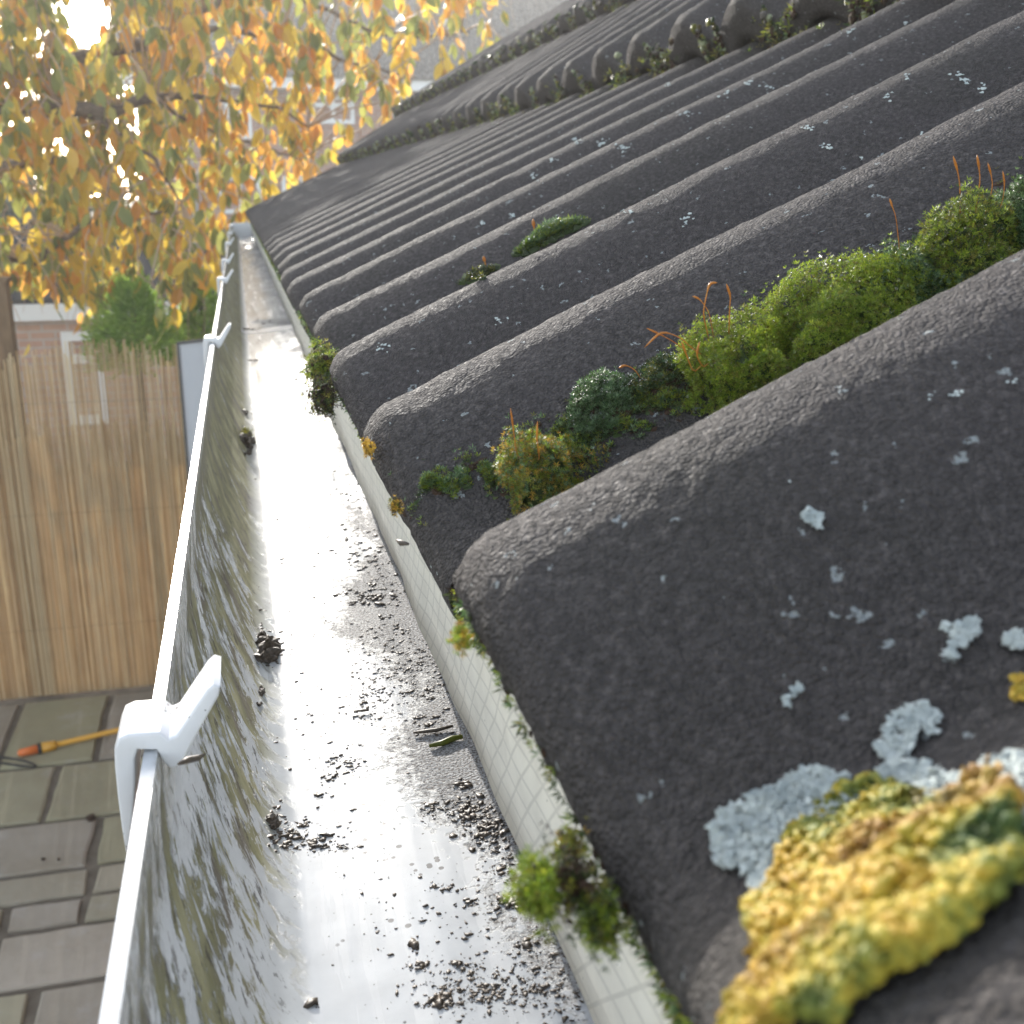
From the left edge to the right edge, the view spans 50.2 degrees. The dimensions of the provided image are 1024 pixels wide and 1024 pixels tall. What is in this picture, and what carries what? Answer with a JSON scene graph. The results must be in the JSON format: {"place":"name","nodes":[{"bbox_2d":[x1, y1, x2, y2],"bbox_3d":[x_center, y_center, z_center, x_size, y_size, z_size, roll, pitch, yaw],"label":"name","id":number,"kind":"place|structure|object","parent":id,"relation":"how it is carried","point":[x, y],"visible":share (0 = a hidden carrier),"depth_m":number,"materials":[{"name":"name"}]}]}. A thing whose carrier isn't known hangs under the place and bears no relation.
{"place":"outdoors","nodes":[
{"label":"outdoors","id":0,"kind":"place"},
{"bbox_2d":[0,0,141,197],"label":"sky","id":1,"kind":"structure","parent":0,"point":[92,16],"materials":[{"name":"white"}]},
{"bbox_2d":[0,666,155,1023],"bbox_3d":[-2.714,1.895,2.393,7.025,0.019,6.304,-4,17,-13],"label":"patio paving","id":2,"kind":"structure","parent":0,"point":[68,955],"depth_m":4.27,"materials":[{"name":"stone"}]},
{"bbox_2d":[0,756,36,767],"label":"cable","id":3,"kind":"object","parent":2,"relation":"on","point":[22,760],"visible":1,"depth_m":4.95,"materials":[{"name":"black plastic"}]},
{"bbox_2d":[0,277,54,690],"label":"timber post","id":4,"kind":"object","parent":2,"relation":"on","point":[8,341],"visible":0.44,"depth_m":5.24,"materials":[{"name":"brown wood"}]},
{"bbox_2d":[17,727,118,756],"bbox_3d":[-1.618,0.998,5.370,1.500,0.050,0.052,-9,19,-30],"label":"long pole","id":5,"kind":"object","parent":2,"relation":"on","point":[41,748],"visible":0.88,"depth_m":5.07,"materials":[{"name":"orange wood"}]},
{"bbox_2d":[85,813,95,821],"bbox_3d":[-1.735,1.260,4.510,0.040,0.028,0.038,12,20,37],"label":"fallen crumb","id":6,"kind":"object","parent":2,"relation":"on","point":[90,817],"visible":1,"depth_m":4.50,"materials":[{"name":"soil"}]},
{"bbox_2d":[0,338,187,699],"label":"reed fence","id":7,"kind":"object","parent":2,"relation":"on","point":[44,479],"visible":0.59,"depth_m":5.44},
{"bbox_2d":[176,338,210,479],"bbox_3d":[-1.402,0.105,5.301,0.289,1.913,0.050,-4,17,-13],"label":"display board","id":8,"kind":"object","parent":2,"relation":"on","point":[191,364],"visible":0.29,"depth_m":5.08,"materials":[{"name":"white"}]},
{"bbox_2d":[0,198,184,669],"bbox_3d":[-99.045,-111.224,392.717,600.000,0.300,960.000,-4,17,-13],"label":"ground","id":9,"kind":"structure","parent":0,"point":[130,204],"depth_m":8.07,"materials":[{"name":"soil"}]},
{"bbox_2d":[0,142,139,225],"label":"evergreen tree","id":10,"kind":"object","parent":9,"relation":"on","point":[9,211],"visible":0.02,"depth_m":13.19,"materials":[{"name":"plant"}]},
{"bbox_2d":[0,224,250,464],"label":"garden outbuilding","id":11,"kind":"structure","parent":9,"relation":"on","point":[46,328],"depth_m":10.31,"materials":[{"name":"wood"}]},
{"bbox_2d":[60,331,107,424],"bbox_3d":[-4.050,-1.273,10.383,0.350,0.880,0.080,-4,17,-13],"label":"window frame","id":12,"kind":"structure","parent":11,"relation":"in","point":[65,336],"depth_m":10.30,"materials":[{"name":"white paint"}]},
{"bbox_2d":[78,267,190,618],"bbox_3d":[-2.144,-0.363,6.424,0.660,2.116,0.560,-4,17,-13],"label":"conifer shrub","id":13,"kind":"object","parent":9,"relation":"on","point":[123,307],"visible":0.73,"depth_m":6.13,"materials":[{"name":"green plant"}]},
{"bbox_2d":[176,263,218,339],"bbox_3d":[-1.896,-0.507,6.874,0.404,2.142,0.342,-4,17,-13],"label":"conifer shrub","id":14,"kind":"object","parent":9,"relation":"on","point":[196,317],"visible":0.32,"depth_m":6.61,"materials":[{"name":"green plant"}]},
{"bbox_2d":[185,109,212,333],"bbox_3d":[-2.520,-1.697,8.760,0.582,3.377,0.168,-4,17,-13],"label":"young birch","id":15,"kind":"object","parent":9,"relation":"on","point":[196,209],"visible":0.08,"depth_m":8.51,"materials":[{"name":"plant"}]},
{"bbox_2d":[0,0,514,356],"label":"autumn tree","id":16,"kind":"object","parent":9,"relation":"on","point":[77,90],"visible":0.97,"depth_m":6.11,"materials":[{"name":"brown plant"}]},
{"bbox_2d":[245,0,1023,1023],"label":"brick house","id":17,"kind":"structure","parent":9,"relation":"on","point":[665,614],"depth_m":0.26,"materials":[{"name":"concrete"}]},
{"bbox_2d":[299,336,338,387],"bbox_3d":[-0.101,-0.075,0.580,0.025,0.036,0.052,-4,17,-13],"label":"moss clump","id":18,"kind":"object","parent":17,"relation":"attached to","point":[319,359],"visible":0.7,"depth_m":0.57,"materials":[{"name":"plant"}]},
{"bbox_2d":[301,372,344,424],"bbox_3d":[-0.093,-0.056,0.541,0.022,0.028,0.036,-1,16,-5],"label":"moss clump","id":19,"kind":"object","parent":17,"relation":"attached to","point":[323,396],"visible":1,"depth_m":0.54,"materials":[{"name":"plant"}]},
{"bbox_2d":[98,222,593,1023],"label":"rain gutter","id":20,"kind":"object","parent":17,"relation":"attached to","point":[216,922],"visible":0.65,"depth_m":0.38,"materials":[{"name":"white plastic"}]},
{"bbox_2d":[177,753,205,764],"bbox_3d":[-0.079,0.061,0.269,0.006,0.004,0.010,-4,17,-13],"label":"dead bud","id":21,"kind":"object","parent":20,"relation":"attached to","point":[191,759],"visible":1,"depth_m":0.27,"materials":[{"name":"plant"}]},
{"bbox_2d":[239,426,255,456],"bbox_3d":[-0.229,-0.062,0.943,0.014,0.020,0.117,-3,16,-10],"label":"silt lump","id":22,"kind":"object","parent":20,"relation":"on","point":[248,440],"visible":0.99,"depth_m":0.93,"materials":[{"name":"soil"}]},
{"bbox_2d":[256,685,265,705],"bbox_3d":[-0.108,0.079,0.468,0.005,0.004,0.020,-4,17,-13],"label":"silt lump","id":23,"kind":"object","parent":20,"relation":"on","point":[261,691],"visible":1,"depth_m":0.47,"materials":[{"name":"grey soil"}]},
{"bbox_2d":[254,631,281,663],"bbox_3d":[-0.117,0.065,0.522,0.013,0.009,0.036,-4,17,-13],"label":"silt lump","id":24,"kind":"object","parent":20,"relation":"on","point":[269,651],"visible":1,"depth_m":0.52,"materials":[{"name":"soil"}]},
{"bbox_2d":[266,813,280,829],"bbox_3d":[-0.082,0.107,0.377,0.005,0.005,0.007,-4,17,-13],"label":"silt lump","id":25,"kind":"object","parent":20,"relation":"on","point":[272,819],"visible":1,"depth_m":0.38,"materials":[{"name":"soil"}]},
{"bbox_2d":[356,709,368,711],"bbox_3d":[-0.063,0.083,0.459,0.005,0.001,0.002,-4,17,-13],"label":"plant scrap","id":26,"kind":"object","parent":20,"relation":"on","point":[362,710],"visible":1,"depth_m":0.46,"materials":[{"name":"plant"}]},
{"bbox_2d":[242,318,583,1023],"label":"gutter silt","id":27,"kind":"object","parent":20,"relation":"on","point":[438,1002],"visible":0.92,"depth_m":0.37,"materials":[{"name":"grey soil"}]},
{"bbox_2d":[413,725,453,733],"bbox_3d":[-0.031,0.087,0.436,0.016,0.003,0.003,-4,17,-13],"label":"plant scrap","id":28,"kind":"object","parent":20,"relation":"on","point":[433,730],"visible":1,"depth_m":0.44,"materials":[{"name":"plant"}]},
{"bbox_2d":[429,734,462,747],"bbox_3d":[-0.026,0.089,0.426,0.014,0.003,0.004,-4,17,-13],"label":"plant scrap","id":29,"kind":"object","parent":20,"relation":"on","point":[448,740],"visible":1,"depth_m":0.43,"materials":[{"name":"green plant"}]},
{"bbox_2d":[360,437,375,459],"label":"moss clump","id":30,"kind":"object","parent":17,"relation":"attached to","point":[367,449],"visible":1,"depth_m":0.37,"materials":[{"name":"plant"}]},
{"bbox_2d":[387,495,404,517],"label":"moss clump","id":31,"kind":"object","parent":17,"relation":"attached to","point":[396,504],"visible":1,"depth_m":0.33,"materials":[{"name":"plant"}]},
{"bbox_2d":[396,539,408,545],"bbox_3d":[-0.030,0.009,0.301,0.003,0.002,0.004,-4,17,-13],"label":"dark flake","id":32,"kind":"object","parent":17,"relation":"on","point":[401,542],"visible":1,"depth_m":0.30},
{"bbox_2d":[410,487,440,510],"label":"moss cushion","id":33,"kind":"object","parent":17,"relation":"on","point":[419,493],"visible":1,"depth_m":0.35,"materials":[{"name":"plant"}]},
{"bbox_2d":[445,618,474,657],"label":"moss clump","id":34,"kind":"object","parent":17,"relation":"attached to","point":[460,639],"visible":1,"depth_m":0.22,"materials":[{"name":"plant"}]},
{"bbox_2d":[448,464,473,487],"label":"moss cushion","id":35,"kind":"object","parent":17,"relation":"on","point":[459,471],"visible":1,"depth_m":0.35,"materials":[{"name":"plant"}]},
{"bbox_2d":[245,212,696,1023],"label":"moss fringe","id":36,"kind":"object","parent":17,"relation":"attached to","point":[671,1004],"visible":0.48,"depth_m":0.21,"materials":[{"name":"plant"}]},
{"bbox_2d":[456,256,500,284],"bbox_3d":[-0.024,-0.130,0.613,0.028,0.019,0.134,1,16,2],"label":"moss cushion","id":37,"kind":"object","parent":17,"relation":"on","point":[473,275],"visible":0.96,"depth_m":0.67,"materials":[{"name":"plant"}]},
{"bbox_2d":[391,0,636,116],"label":"edge moss","id":38,"kind":"object","parent":17,"relation":"on","point":[553,32],"visible":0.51,"depth_m":3.47,"materials":[{"name":"plant"}]},
{"bbox_2d":[501,843,574,946],"bbox_3d":[0.004,0.062,0.180,0.013,0.015,0.014,-4,17,-13],"label":"moss clump","id":39,"kind":"object","parent":17,"relation":"attached to","point":[535,883],"visible":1,"depth_m":0.18,"materials":[{"name":"plant"}]},
{"bbox_2d":[490,408,610,520],"bbox_3d":[0.010,-0.013,0.336,0.033,0.043,0.034,12,20,35],"label":"moss cushion","id":40,"kind":"object","parent":17,"relation":"on","point":[545,473],"visible":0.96,"depth_m":0.33,"materials":[{"name":"plant"}]},
{"bbox_2d":[510,213,590,256],"bbox_3d":[0.024,-0.171,0.677,0.051,0.028,0.020,-4,17,-13],"label":"moss cushion","id":41,"kind":"object","parent":17,"relation":"on","point":[546,233],"visible":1,"depth_m":0.67,"materials":[{"name":"plant"}]},
{"bbox_2d":[547,822,590,862],"bbox_3d":[0.010,0.060,0.194,0.008,0.009,0.011,-4,17,-13],"label":"moss clump","id":42,"kind":"object","parent":17,"relation":"attached to","point":[560,840],"visible":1,"depth_m":0.19,"materials":[{"name":"plant"}]},
{"bbox_2d":[538,816,619,941],"bbox_3d":[0.011,0.063,0.184,0.016,0.020,0.024,-4,17,-13],"label":"moss clump","id":43,"kind":"object","parent":17,"relation":"attached to","point":[574,873],"visible":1,"depth_m":0.18,"materials":[{"name":"plant"}]},
{"bbox_2d":[563,874,632,973],"bbox_3d":[0.014,0.067,0.180,0.011,0.015,0.016,-4,17,-13],"label":"moss clump","id":44,"kind":"object","parent":17,"relation":"attached to","point":[604,926],"visible":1,"depth_m":0.18,"materials":[{"name":"plant"}]},
{"bbox_2d":[562,365,636,444],"bbox_3d":[0.029,-0.035,0.355,0.029,0.026,0.025,-4,17,-13],"label":"moss cushion","id":45,"kind":"object","parent":17,"relation":"on","point":[609,393],"visible":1,"depth_m":0.35,"materials":[{"name":"plant"}]},
{"bbox_2d":[336,0,897,163],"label":"edge moss","id":46,"kind":"object","parent":17,"relation":"on","point":[660,64],"visible":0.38,"depth_m":1.44,"materials":[{"name":"plant"}]},
{"bbox_2d":[376,21,1017,482],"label":"lichen specks","id":47,"kind":"object","parent":17,"relation":"on","point":[690,213],"visible":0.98,"depth_m":0.55,"materials":[{"name":"grey plant"}]},
{"bbox_2d":[388,156,1023,525],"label":"moss carpet","id":48,"kind":"object","parent":17,"relation":"on","point":[442,483],"visible":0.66,"depth_m":0.35,"materials":[{"name":"plant"}]},
{"bbox_2d":[619,347,685,405],"bbox_3d":[0.047,-0.044,0.358,0.028,0.020,0.017,-4,17,-13],"label":"moss cushion","id":49,"kind":"object","parent":48,"relation":"on","point":[661,373],"visible":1,"depth_m":0.35,"materials":[{"name":"plant"}]},
{"bbox_2d":[644,282,800,416],"bbox_3d":[0.065,-0.047,0.342,0.059,0.051,0.038,-4,17,-13],"label":"moss cushion","id":50,"kind":"object","parent":17,"relation":"on","point":[742,366],"visible":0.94,"depth_m":0.34,"materials":[{"name":"plant"}]},
{"bbox_2d":[781,681,804,708],"bbox_3d":[0.050,0.032,0.193,0.004,0.004,0.004,-4,17,-13],"label":"pale lichen","id":51,"kind":"object","parent":17,"relation":"on","point":[797,688],"visible":1,"depth_m":0.19},
{"bbox_2d":[800,505,824,529],"bbox_3d":[0.059,0.001,0.214,0.004,0.004,0.005,-4,17,-13],"label":"pale lichen","id":52,"kind":"object","parent":17,"relation":"on","point":[813,517],"visible":1,"depth_m":0.21},
{"bbox_2d":[760,246,933,371],"bbox_3d":[0.107,-0.062,0.351,0.055,0.046,0.051,-4,17,-13],"label":"moss cushion","id":53,"kind":"object","parent":17,"relation":"on","point":[839,315],"visible":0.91,"depth_m":0.34,"materials":[{"name":"plant"}]},
{"bbox_2d":[704,748,1023,892],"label":"pale lichen","id":54,"kind":"object","parent":17,"relation":"on","point":[745,835],"visible":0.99,"depth_m":0.17},
{"bbox_2d":[717,754,1023,1023],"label":"yellow lichen","id":55,"kind":"object","parent":17,"relation":"on","point":[877,881],"visible":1,"depth_m":0.12},
{"bbox_2d":[872,699,942,758],"bbox_3d":[0.065,0.036,0.180,0.012,0.007,0.010,-4,17,-13],"label":"pale lichen","id":56,"kind":"object","parent":17,"relation":"on","point":[924,715],"visible":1,"depth_m":0.18},
{"bbox_2d":[862,198,970,318],"bbox_3d":[0.129,-0.077,0.349,0.034,0.045,0.032,3,16,10],"label":"moss cushion","id":57,"kind":"object","parent":17,"relation":"on","point":[933,285],"visible":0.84,"depth_m":0.34,"materials":[{"name":"plant"}]},
{"bbox_2d":[939,614,981,659],"bbox_3d":[0.078,0.022,0.192,0.010,0.006,0.008,-4,17,-13],"label":"pale lichen","id":58,"kind":"object","parent":17,"relation":"on","point":[966,628],"visible":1,"depth_m":0.19},
{"bbox_2d":[912,155,1023,287],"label":"moss cushion","id":59,"kind":"object","parent":17,"relation":"on","point":[979,249],"visible":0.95,"depth_m":0.34,"materials":[{"name":"plant"}]},
{"bbox_2d":[967,167,1023,252],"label":"moss cushion","id":60,"kind":"object","parent":17,"relation":"on","point":[1019,181],"visible":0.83,"depth_m":0.35,"materials":[{"name":"plant"}]},
{"bbox_2d":[1000,627,1023,649],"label":"pale lichen","id":61,"kind":"object","parent":17,"relation":"on","point":[1013,638],"visible":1,"depth_m":0.19},
{"bbox_2d":[1008,672,1023,701],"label":"yellow lichen","id":62,"kind":"object","parent":17,"relation":"on","point":[1016,691],"visible":1,"depth_m":0.18},
{"bbox_2d":[112,0,565,224],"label":"brick house","id":63,"kind":"structure","parent":0,"point":[524,12],"depth_m":23.50,"materials":[{"name":"brick"}]},
{"bbox_2d":[207,102,252,138],"bbox_3d":[-5.952,-8.222,22.886,0.973,0.773,0.080,-4,17,-13],"label":"window frame","id":64,"kind":"structure","parent":63,"relation":"in","point":[225,104],"depth_m":22.96,"materials":[{"name":"white paint"}]},
{"bbox_2d":[219,176,261,213],"bbox_3d":[-5.795,-6.774,23.346,0.868,0.778,0.080,-4,17,-13],"label":"window frame","id":65,"kind":"structure","parent":63,"relation":"in","point":[227,211],"depth_m":23.34,"materials":[{"name":"white paint"}]},
{"bbox_2d":[281,176,313,191],"bbox_3d":[-4.514,-6.861,23.645,0.890,0.778,0.080,-4,17,-13],"label":"window frame","id":66,"kind":"structure","parent":63,"relation":"in","point":[283,180],"depth_m":23.47,"materials":[{"name":"white paint"}]},
{"bbox_2d":[311,95,354,123],"bbox_3d":[-3.822,-8.583,23.319,0.914,0.577,0.080,-4,17,-13],"label":"window frame","id":67,"kind":"structure","parent":63,"relation":"in","point":[333,105],"depth_m":23.33,"materials":[{"name":"white paint"}]},
{"bbox_2d":[442,5,463,35],"bbox_3d":[-1.386,-11.451,24.238,0.680,1.766,0.674,-4,17,-13],"label":"roof vent pipe","id":68,"kind":"object","parent":63,"relation":"attached to","point":[445,22],"visible":0.16,"depth_m":24.30,"materials":[{"name":"white"}]}
]}

